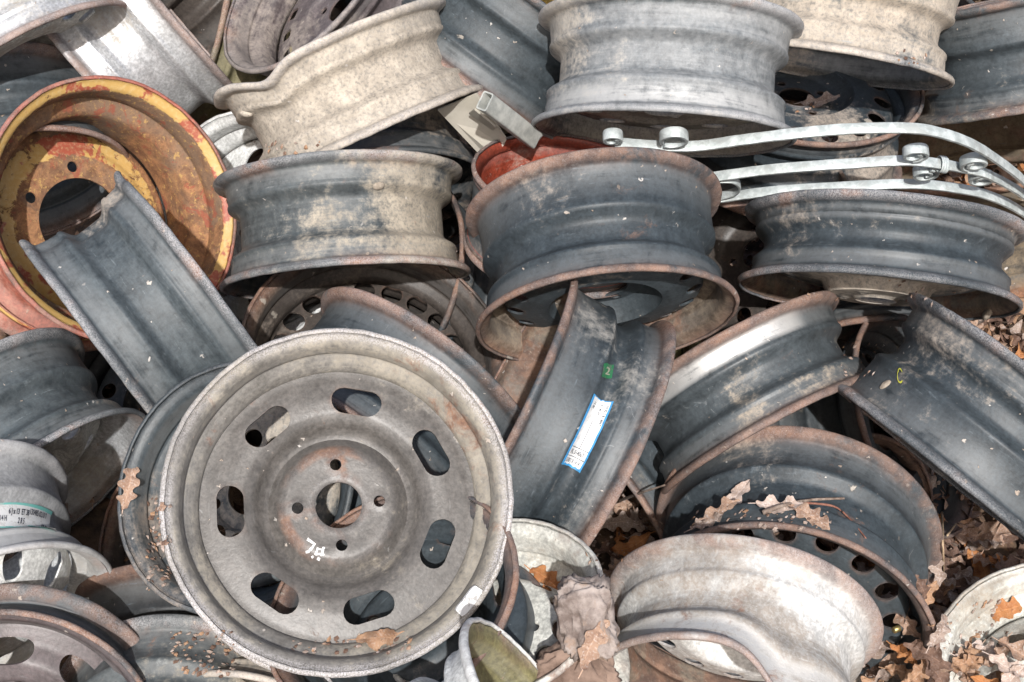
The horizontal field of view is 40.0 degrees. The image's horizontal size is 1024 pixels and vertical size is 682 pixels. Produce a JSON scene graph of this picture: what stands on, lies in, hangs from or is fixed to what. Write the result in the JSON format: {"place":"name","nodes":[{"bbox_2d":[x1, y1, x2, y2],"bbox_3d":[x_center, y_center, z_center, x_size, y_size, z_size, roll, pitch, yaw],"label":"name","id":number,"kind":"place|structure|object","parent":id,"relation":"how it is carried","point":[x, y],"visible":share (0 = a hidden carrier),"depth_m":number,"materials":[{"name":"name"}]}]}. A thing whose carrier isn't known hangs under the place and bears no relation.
{"place":"outdoors","nodes":[
{"label":"outdoors","id":0,"kind":"place"},
{"bbox_2d":[0,0,1023,669],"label":"ground","id":1,"kind":"structure","parent":0,"point":[86,530],"depth_m":2.23,"materials":[{"name":"brown plant"}]},
{"bbox_2d":[0,327,145,555],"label":"steel wheel","id":2,"kind":"object","parent":1,"relation":"on","point":[65,416],"visible":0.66,"depth_m":2.01,"materials":[{"name":"black paint"}]},
{"bbox_2d":[75,564,280,681],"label":"steel wheel","id":3,"kind":"object","parent":1,"relation":"on","point":[122,593],"visible":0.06,"depth_m":1.80,"materials":[{"name":"black paint"}]},
{"bbox_2d":[0,439,111,681],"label":"steel wheel","id":4,"kind":"object","parent":3,"relation":"on","point":[35,525],"visible":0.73,"depth_m":1.77,"materials":[{"name":"grey paint"}]},
{"bbox_2d":[98,441,258,567],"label":"steel wheel","id":5,"kind":"object","parent":1,"relation":"on","point":[111,550],"visible":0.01,"depth_m":2.13,"materials":[{"name":"brown paint"}]},
{"bbox_2d":[19,171,257,413],"bbox_3d":[-0.502,-0.026,1.981,0.169,0.400,0.400,-37,99,-13],"label":"steel wheel","id":6,"kind":"object","parent":5,"relation":"on","point":[128,281],"visible":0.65,"depth_m":1.82,"materials":[{"name":"black paint"}]},
{"bbox_2d":[161,0,222,53],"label":"steel wheel","id":7,"kind":"object","parent":1,"relation":"on","point":[199,19],"visible":0.1,"depth_m":2.51,"materials":[{"name":"brown paint"}]},
{"bbox_2d":[156,111,320,339],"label":"steel wheel","id":8,"kind":"object","parent":1,"relation":"on","point":[230,137],"visible":0.15,"depth_m":2.38,"materials":[{"name":"white paint"}]},
{"bbox_2d":[46,0,231,114],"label":"steel wheel","id":9,"kind":"object","parent":8,"relation":"on","point":[156,45],"visible":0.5,"depth_m":2.18,"materials":[{"name":"silver metal"}]},
{"bbox_2d":[190,0,291,157],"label":"steel wheel","id":10,"kind":"object","parent":8,"relation":"on","point":[202,114],"visible":0.08,"depth_m":2.42,"materials":[{"name":"green paint"}]},
{"bbox_2d":[223,0,401,76],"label":"steel wheel","id":11,"kind":"object","parent":10,"relation":"on","point":[255,41],"visible":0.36,"depth_m":2.34,"materials":[{"name":"purple paint"}]},
{"bbox_2d":[341,96,474,220],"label":"steel wheel","id":12,"kind":"object","parent":8,"relation":"on","point":[433,131],"visible":0.2,"depth_m":2.13,"materials":[{"name":"black paint"}]},
{"bbox_2d":[213,0,482,160],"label":"steel wheel","id":13,"kind":"object","parent":12,"relation":"on","point":[351,84],"visible":0.77,"depth_m":2.00,"materials":[{"name":"beige paint"}]},
{"bbox_2d":[401,0,560,123],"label":"steel wheel","id":14,"kind":"object","parent":13,"relation":"on","point":[500,49],"visible":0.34,"depth_m":2.11,"materials":[{"name":"black paint"}]},
{"bbox_2d":[434,142,476,237],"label":"steel wheel","id":15,"kind":"object","parent":8,"relation":"on","point":[457,231],"depth_m":2.45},
{"bbox_2d":[499,0,552,133],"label":"steel wheel","id":16,"kind":"object","parent":15,"relation":"on","point":[503,129],"depth_m":2.64,"materials":[{"name":"yellow metal"}]},
{"bbox_2d":[334,0,351,11],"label":"steel wheel","id":17,"kind":"object","parent":16,"relation":"on","point":[341,5],"visible":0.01,"depth_m":2.54,"materials":[{"name":"black paint"}]},
{"bbox_2d":[203,587,368,681],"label":"steel wheel","id":18,"kind":"object","parent":1,"relation":"on","point":[247,669],"visible":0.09,"depth_m":1.70,"materials":[{"name":"beige paint"}]},
{"bbox_2d":[60,614,254,681],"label":"steel wheel","id":19,"kind":"object","parent":18,"relation":"on","point":[150,656],"visible":0.57,"depth_m":1.72,"materials":[{"name":"black paint"}]},
{"bbox_2d":[0,583,143,681],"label":"steel wheel","id":20,"kind":"object","parent":19,"relation":"on","point":[55,626],"visible":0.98,"depth_m":1.70,"materials":[{"name":"black paint"}]},
{"bbox_2d":[117,361,379,613],"bbox_3d":[-0.324,0.200,1.808,0.322,0.160,0.322,0,73,17],"label":"steel wheel","id":21,"kind":"object","parent":18,"relation":"on","point":[146,454],"visible":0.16,"depth_m":1.78,"materials":[{"name":"black paint"}]},
{"bbox_2d":[116,467,139,512],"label":"oak leaf","id":22,"kind":"object","parent":21,"relation":"on","point":[129,483],"visible":1,"depth_m":1.78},
{"bbox_2d":[311,286,520,475],"bbox_3d":[-0.169,0.113,2.009,0.385,0.386,0.169,38,69,-2],"label":"steel wheel","id":23,"kind":"object","parent":1,"relation":"on","point":[348,307],"visible":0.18,"depth_m":1.88,"materials":[{"name":"black paint"}]},
{"bbox_2d":[242,263,504,500],"bbox_3d":[-0.218,0.058,2.138,0.396,0.168,0.396,0,60,-14],"label":"steel wheel","id":24,"kind":"object","parent":23,"relation":"on","point":[279,301],"visible":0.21,"depth_m":2.17,"materials":[{"name":"brown paint"}]},
{"bbox_2d":[213,149,470,298],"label":"steel wheel","id":25,"kind":"object","parent":24,"relation":"on","point":[310,210],"visible":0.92,"depth_m":1.97,"materials":[{"name":"black paint"}]},
{"bbox_2d":[494,278,675,545],"bbox_3d":[0.051,0.122,1.884,0.156,0.411,0.410,27,87,-7],"label":"steel wheel","id":26,"kind":"object","parent":23,"relation":"on","point":[584,382],"visible":0.62,"depth_m":1.72,"materials":[{"name":"black paint"}]},
{"bbox_2d":[465,147,739,360],"bbox_3d":[0.123,-0.107,1.962,0.363,0.364,0.178,-7,70,4],"label":"steel wheel","id":27,"kind":"object","parent":26,"relation":"on","point":[638,220],"visible":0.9,"depth_m":1.85,"materials":[{"name":"black paint"}]},
{"bbox_2d":[463,134,626,298],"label":"steel wheel","id":28,"kind":"object","parent":27,"relation":"on","point":[493,160],"visible":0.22,"depth_m":2.11,"materials":[{"name":"red paint"}]},
{"bbox_2d":[438,91,541,151],"bbox_3d":[-0.051,-0.308,2.025,0.164,0.183,0.113,15,47,14],"label":"metal bracket","id":29,"kind":"object","parent":28,"relation":"on","point":[475,120],"visible":0.98,"depth_m":2.06,"materials":[{"name":"metal"}]},
{"bbox_2d":[438,191,493,341],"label":"steel wheel","id":30,"kind":"object","parent":1,"relation":"on","point":[478,281],"visible":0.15,"depth_m":2.23,"materials":[{"name":"black paint"}]},
{"bbox_2d":[145,49,1010,677],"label":"leaf crumbs","id":31,"kind":"object","parent":1,"relation":"on","point":[305,651],"visible":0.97,"depth_m":1.74,"materials":[{"name":"plant"}]},
{"bbox_2d":[617,484,665,502],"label":"twig","id":32,"kind":"object","parent":1,"relation":"on","point":[630,496],"visible":0.97,"depth_m":2.06,"materials":[{"name":"brown plant"}]},
{"bbox_2d":[674,340,700,358],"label":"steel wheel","id":33,"kind":"object","parent":1,"relation":"on","point":[680,352],"depth_m":2.30,"materials":[{"name":"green metal"}]},
{"bbox_2d":[627,440,750,538],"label":"steel wheel","id":34,"kind":"object","parent":1,"relation":"on","point":[646,474],"visible":0.06,"depth_m":2.10,"materials":[{"name":"black paint"}]},
{"bbox_2d":[610,533,883,681],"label":"steel wheel","id":35,"kind":"object","parent":1,"relation":"on","point":[717,607],"visible":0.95,"depth_m":1.60,"materials":[{"name":"silver metal"}]},
{"bbox_2d":[648,291,865,493],"bbox_3d":[0.352,0.085,2.086,0.375,0.375,0.147,-30,75,7],"label":"steel wheel","id":36,"kind":"object","parent":1,"relation":"on","point":[730,387],"visible":0.72,"depth_m":1.94,"materials":[{"name":"metal"}]},
{"bbox_2d":[701,138,861,342],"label":"steel wheel","id":37,"kind":"object","parent":1,"relation":"on","point":[735,235],"visible":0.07,"depth_m":2.38,"materials":[{"name":"brown paint"}]},
{"bbox_2d":[690,71,924,215],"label":"steel wheel","id":38,"kind":"object","parent":37,"relation":"on","point":[859,101],"visible":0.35,"depth_m":2.27,"materials":[{"name":"black paint"}]},
{"bbox_2d":[795,91,839,107],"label":"oak leaf","id":39,"kind":"object","parent":38,"relation":"on","point":[826,97],"visible":1,"depth_m":2.32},
{"bbox_2d":[766,0,959,89],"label":"steel wheel","id":40,"kind":"object","parent":38,"relation":"on","point":[865,40],"visible":0.66,"depth_m":2.05,"materials":[{"name":"beige paint"}]},
{"bbox_2d":[650,425,943,681],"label":"steel wheel","id":41,"kind":"object","parent":1,"relation":"on","point":[886,506],"visible":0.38,"depth_m":1.88,"materials":[{"name":"black paint"}]},
{"bbox_2d":[684,512,722,532],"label":"oak leaf","id":42,"kind":"object","parent":41,"relation":"on","point":[700,524],"visible":1,"depth_m":1.83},
{"bbox_2d":[692,496,739,524],"bbox_3d":[0.266,0.222,1.838,0.070,0.010,0.023,-28,45,-2],"label":"oak leaf","id":43,"kind":"object","parent":41,"relation":"on","point":[725,505],"visible":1,"depth_m":1.84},
{"bbox_2d":[726,479,750,503],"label":"oak leaf","id":44,"kind":"object","parent":41,"relation":"on","point":[738,491],"visible":0.69,"depth_m":1.88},
{"bbox_2d":[749,494,802,513],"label":"oak leaf","id":45,"kind":"object","parent":41,"relation":"on","point":[769,501],"visible":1,"depth_m":1.81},
{"bbox_2d":[762,497,844,514],"bbox_3d":[0.377,0.209,1.818,0.124,0.034,0.012,-16,47,-16],"label":"twig","id":46,"kind":"object","parent":41,"relation":"on","point":[772,509],"visible":1,"depth_m":1.80,"materials":[{"name":"brown plant"}]},
{"bbox_2d":[783,502,829,529],"bbox_3d":[0.377,0.219,1.791,0.068,0.010,0.034,31,58,23],"label":"oak leaf","id":47,"kind":"object","parent":41,"relation":"on","point":[803,510],"visible":1,"depth_m":1.79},
{"bbox_2d":[804,502,866,538],"bbox_3d":[0.419,0.225,1.814,0.097,0.015,0.030,29,52,26],"label":"twig","id":48,"kind":"object","parent":41,"relation":"on","point":[830,505],"visible":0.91,"depth_m":1.82,"materials":[{"name":"wood"}]},
{"bbox_2d":[861,676,882,681],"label":"oak leaf","id":49,"kind":"object","parent":41,"relation":"on","point":[864,679],"visible":0.2,"depth_m":1.94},
{"bbox_2d":[872,637,901,658],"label":"oak leaf","id":50,"kind":"object","parent":41,"relation":"on","point":[883,648],"visible":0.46,"depth_m":1.90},
{"bbox_2d":[873,661,906,681],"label":"oak leaf","id":51,"kind":"object","parent":41,"relation":"on","point":[883,674],"visible":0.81,"depth_m":1.91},
{"bbox_2d":[879,663,907,680],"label":"oak leaf","id":52,"kind":"object","parent":51,"relation":"on","point":[899,670],"visible":0.75,"depth_m":1.89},
{"bbox_2d":[886,640,916,664],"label":"oak leaf","id":53,"kind":"object","parent":41,"relation":"on","point":[901,650],"visible":0.93,"depth_m":1.87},
{"bbox_2d":[893,608,920,639],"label":"oak leaf","id":54,"kind":"object","parent":41,"relation":"on","point":[909,625],"visible":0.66,"depth_m":1.87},
{"bbox_2d":[901,669,930,681],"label":"oak leaf","id":55,"kind":"object","parent":41,"relation":"on","point":[906,676],"visible":0.12,"depth_m":1.86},
{"bbox_2d":[907,659,929,681],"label":"oak leaf","id":56,"kind":"object","parent":41,"relation":"on","point":[917,674],"visible":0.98,"depth_m":1.83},
{"bbox_2d":[915,575,930,599],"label":"oak leaf","id":57,"kind":"object","parent":41,"relation":"on","point":[923,588],"visible":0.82,"depth_m":1.82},
{"bbox_2d":[903,639,957,672],"bbox_3d":[0.540,0.406,1.811,0.076,0.011,0.032,27,94,28],"label":"oak leaf","id":58,"kind":"object","parent":41,"relation":"on","point":[932,655],"visible":0.99,"depth_m":1.81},
{"bbox_2d":[925,581,938,604],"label":"oak leaf","id":59,"kind":"object","parent":41,"relation":"on","point":[934,586],"visible":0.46,"depth_m":1.92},
{"bbox_2d":[928,560,946,586],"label":"oak leaf","id":60,"kind":"object","parent":41,"relation":"on","point":[940,575],"visible":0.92,"depth_m":1.97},
{"bbox_2d":[926,614,950,652],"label":"oak leaf","id":61,"kind":"object","parent":41,"relation":"on","point":[939,633],"visible":1,"depth_m":1.78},
{"bbox_2d":[602,122,1023,217],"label":"leaf spring","id":62,"kind":"object","parent":1,"relation":"on","point":[926,170],"visible":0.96,"depth_m":1.99,"materials":[{"name":"metal"}]},
{"bbox_2d":[531,0,803,157],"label":"steel wheel","id":63,"kind":"object","parent":62,"relation":"on","point":[652,69],"visible":0.95,"depth_m":1.90,"materials":[{"name":"grey paint"}]},
{"bbox_2d":[775,287,911,326],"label":"steel wheel","id":64,"kind":"object","parent":1,"relation":"on","point":[847,313],"visible":0.04,"depth_m":2.14,"materials":[{"name":"black paint"}]},
{"bbox_2d":[801,413,933,475],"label":"steel wheel","id":65,"kind":"object","parent":1,"relation":"on","point":[929,470],"visible":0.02,"depth_m":2.24,"materials":[{"name":"black paint"}]},
{"bbox_2d":[872,422,932,500],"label":"steel wheel","id":66,"kind":"object","parent":1,"relation":"on","point":[907,458],"visible":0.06,"depth_m":2.18,"materials":[{"name":"metal"}]},
{"bbox_2d":[770,321,973,549],"bbox_3d":[0.565,0.147,2.200,0.361,0.161,0.360,0,73,-49],"label":"steel wheel","id":67,"kind":"object","parent":66,"relation":"on","point":[837,413],"visible":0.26,"depth_m":2.14,"materials":[{"name":"black paint"}]},
{"bbox_2d":[737,188,1023,319],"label":"steel wheel","id":68,"kind":"object","parent":67,"relation":"on","point":[840,242],"visible":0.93,"depth_m":1.89,"materials":[{"name":"black paint"}]},
{"bbox_2d":[838,293,1023,540],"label":"steel wheel","id":69,"kind":"object","parent":67,"relation":"on","point":[940,391],"visible":0.98,"depth_m":1.78,"materials":[{"name":"black paint"}]},
{"bbox_2d":[837,90,1023,297],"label":"steel wheel","id":70,"kind":"object","parent":1,"relation":"on","point":[1002,137],"visible":0.12,"depth_m":2.58,"materials":[{"name":"metal"}]},
{"bbox_2d":[915,0,1023,125],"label":"steel wheel","id":71,"kind":"object","parent":70,"relation":"on","point":[981,45],"visible":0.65,"depth_m":2.17,"materials":[{"name":"black paint"}]},
{"bbox_2d":[932,580,949,604],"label":"oak leaf","id":72,"kind":"object","parent":1,"relation":"on","point":[939,594],"visible":0.55,"depth_m":2.06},
{"bbox_2d":[940,511,944,571],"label":"twig","id":73,"kind":"object","parent":1,"relation":"on","point":[942,523],"visible":0.7,"depth_m":2.00,"materials":[{"name":"plant"}]},
{"bbox_2d":[932,582,959,596],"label":"oak leaf","id":74,"kind":"object","parent":1,"relation":"on","point":[951,586],"visible":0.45,"depth_m":2.06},
{"bbox_2d":[934,590,958,602],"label":"oak leaf","id":75,"kind":"object","parent":1,"relation":"on","point":[952,596],"visible":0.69,"depth_m":2.07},
{"bbox_2d":[943,575,960,592],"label":"oak leaf","id":76,"kind":"object","parent":1,"relation":"on","point":[948,582],"visible":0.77,"depth_m":2.08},
{"bbox_2d":[958,0,974,6],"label":"steel wheel","id":77,"kind":"object","parent":1,"relation":"on","point":[963,2],"visible":0.02,"depth_m":2.53,"materials":[{"name":"black paint"}]},
{"bbox_2d":[939,563,1023,681],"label":"steel wheel","id":78,"kind":"object","parent":1,"relation":"on","point":[1006,584],"visible":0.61,"depth_m":1.97,"materials":[{"name":"white paint"}]},
{"bbox_2d":[925,659,949,681],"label":"oak leaf","id":79,"kind":"object","parent":78,"relation":"on","point":[937,675],"visible":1,"depth_m":1.81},
{"bbox_2d":[960,668,974,681],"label":"oak leaf","id":80,"kind":"object","parent":78,"relation":"on","point":[971,672],"visible":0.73,"depth_m":1.91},
{"bbox_2d":[954,644,985,680],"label":"oak leaf","id":81,"kind":"object","parent":78,"relation":"on","point":[979,647],"visible":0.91,"depth_m":1.93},
{"bbox_2d":[950,653,991,672],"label":"oak leaf","id":82,"kind":"object","parent":78,"relation":"on","point":[973,663],"visible":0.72,"depth_m":1.91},
{"bbox_2d":[951,654,984,672],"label":"oak leaf","id":83,"kind":"object","parent":82,"relation":"on","point":[961,664],"visible":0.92,"depth_m":1.90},
{"bbox_2d":[962,643,981,681],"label":"oak leaf","id":84,"kind":"object","parent":78,"relation":"on","point":[971,650],"visible":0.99,"depth_m":1.92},
{"bbox_2d":[958,639,985,658],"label":"oak leaf","id":85,"kind":"object","parent":78,"relation":"on","point":[961,651],"visible":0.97,"depth_m":1.93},
{"bbox_2d":[950,652,996,678],"bbox_3d":[0.631,0.440,1.921,0.077,0.015,0.030,30,63,2],"label":"oak leaf","id":86,"kind":"object","parent":78,"relation":"on","point":[992,675],"visible":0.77,"depth_m":1.92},
{"bbox_2d":[960,640,1001,656],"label":"oak leaf","id":87,"kind":"object","parent":78,"relation":"on","point":[990,647],"visible":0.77,"depth_m":1.93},
{"bbox_2d":[971,675,998,681],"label":"oak leaf","id":88,"kind":"object","parent":78,"relation":"on","point":[978,678],"visible":1,"depth_m":1.89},
{"bbox_2d":[980,632,1012,666],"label":"oak leaf","id":89,"kind":"object","parent":78,"relation":"on","point":[1005,650],"visible":0.69,"depth_m":1.90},
{"bbox_2d":[982,651,1023,677],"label":"oak leaf","id":90,"kind":"object","parent":78,"relation":"on","point":[1002,663],"visible":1,"depth_m":1.88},
{"bbox_2d":[992,596,1021,621],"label":"oak leaf","id":91,"kind":"object","parent":78,"relation":"on","point":[1010,609],"visible":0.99,"depth_m":1.98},
{"bbox_2d":[993,637,1023,660],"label":"oak leaf","id":92,"kind":"object","parent":78,"relation":"on","point":[1016,649],"visible":1,"depth_m":1.90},
{"bbox_2d":[1001,665,1023,681],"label":"oak leaf","id":93,"kind":"object","parent":78,"relation":"on","point":[1010,676],"visible":1,"depth_m":1.86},
{"bbox_2d":[996,671,1003,681],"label":"oak leaf","id":94,"kind":"object","parent":1,"relation":"on","point":[999,674],"visible":0.15,"depth_m":2.00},
{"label":"steel wheel","id":95,"kind":"object","parent":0,"visible":0},
{"bbox_2d":[84,316,241,498],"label":"steel wheel","id":96,"kind":"object","parent":95,"relation":"on","point":[97,365],"visible":0.06,"depth_m":2.35,"materials":[{"name":"black paint"}]},
{"bbox_2d":[0,75,236,351],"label":"steel wheel","id":97,"kind":"object","parent":96,"relation":"on","point":[167,142],"visible":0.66,"depth_m":2.16,"materials":[{"name":"red paint"}]},
{"bbox_2d":[0,42,128,236],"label":"steel wheel","id":98,"kind":"object","parent":97,"relation":"on","point":[28,70],"visible":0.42,"depth_m":2.18,"materials":[{"name":"black paint"}]},
{"bbox_2d":[0,0,126,56],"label":"steel wheel","id":99,"kind":"object","parent":98,"relation":"on","point":[22,21],"visible":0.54,"depth_m":2.03,"materials":[{"name":"silver metal"}]},
{"label":"oak leaf","id":100,"kind":"object","parent":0,"visible":0},
{"bbox_2d":[867,665,879,677],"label":"oak leaf","id":101,"kind":"object","parent":100,"relation":"on","point":[873,670],"visible":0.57,"depth_m":1.95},
{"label":"steel wheel","id":102,"kind":"object","parent":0,"visible":0},
{"bbox_2d":[393,518,629,681],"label":"steel wheel","id":103,"kind":"object","parent":102,"relation":"on","point":[553,547],"visible":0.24,"depth_m":1.66,"materials":[{"name":"white paint"}]},
{"bbox_2d":[270,496,555,681],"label":"steel wheel","id":104,"kind":"object","parent":103,"relation":"on","point":[513,616],"visible":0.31,"depth_m":1.59,"materials":[{"name":"black paint"}]},
{"bbox_2d":[159,328,513,681],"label":"steel wheel","id":105,"kind":"object","parent":104,"relation":"on","point":[302,377],"visible":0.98,"depth_m":1.60,"materials":[{"name":"paint"}]},
{"bbox_2d":[348,628,403,650],"bbox_3d":[-0.150,0.331,1.556,0.068,0.014,0.028,-4,47,-1],"label":"oak leaf","id":106,"kind":"object","parent":105,"relation":"on","point":[375,640],"visible":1,"depth_m":1.55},
{"bbox_2d":[410,617,537,681],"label":"steel wheel","id":107,"kind":"object","parent":103,"relation":"on","point":[507,658],"visible":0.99,"depth_m":1.47,"materials":[{"name":"white paint"}]},
{"bbox_2d":[524,564,559,590],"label":"oak leaf","id":108,"kind":"object","parent":103,"relation":"on","point":[542,575],"visible":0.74,"depth_m":1.68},
{"bbox_2d":[534,640,621,681],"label":"dried leaf","id":109,"kind":"object","parent":103,"relation":"on","point":[554,656],"depth_m":1.51,"materials":[{"name":"plant"}]},
{"bbox_2d":[552,573,619,661],"bbox_3d":[0.080,0.295,1.500,0.069,0.052,0.097,-6,90,0],"label":"crumpled bag","id":110,"kind":"object","parent":109,"relation":"on","point":[582,605],"visible":0.91,"depth_m":1.48,"materials":[{"name":"paper"}]},
{"bbox_2d":[577,619,609,677],"bbox_3d":[0.082,0.320,1.468,0.025,0.010,0.068,30,75,-2],"label":"oak leaf","id":111,"kind":"object","parent":110,"relation":"on","point":[595,638],"visible":1,"depth_m":1.47,"materials":[{"name":"plant"}]},
{"label":"oak leaf","id":112,"kind":"object","parent":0,"visible":0},
{"bbox_2d":[879,651,904,666],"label":"oak leaf","id":113,"kind":"object","parent":112,"relation":"on","point":[888,658],"visible":0.69,"depth_m":1.93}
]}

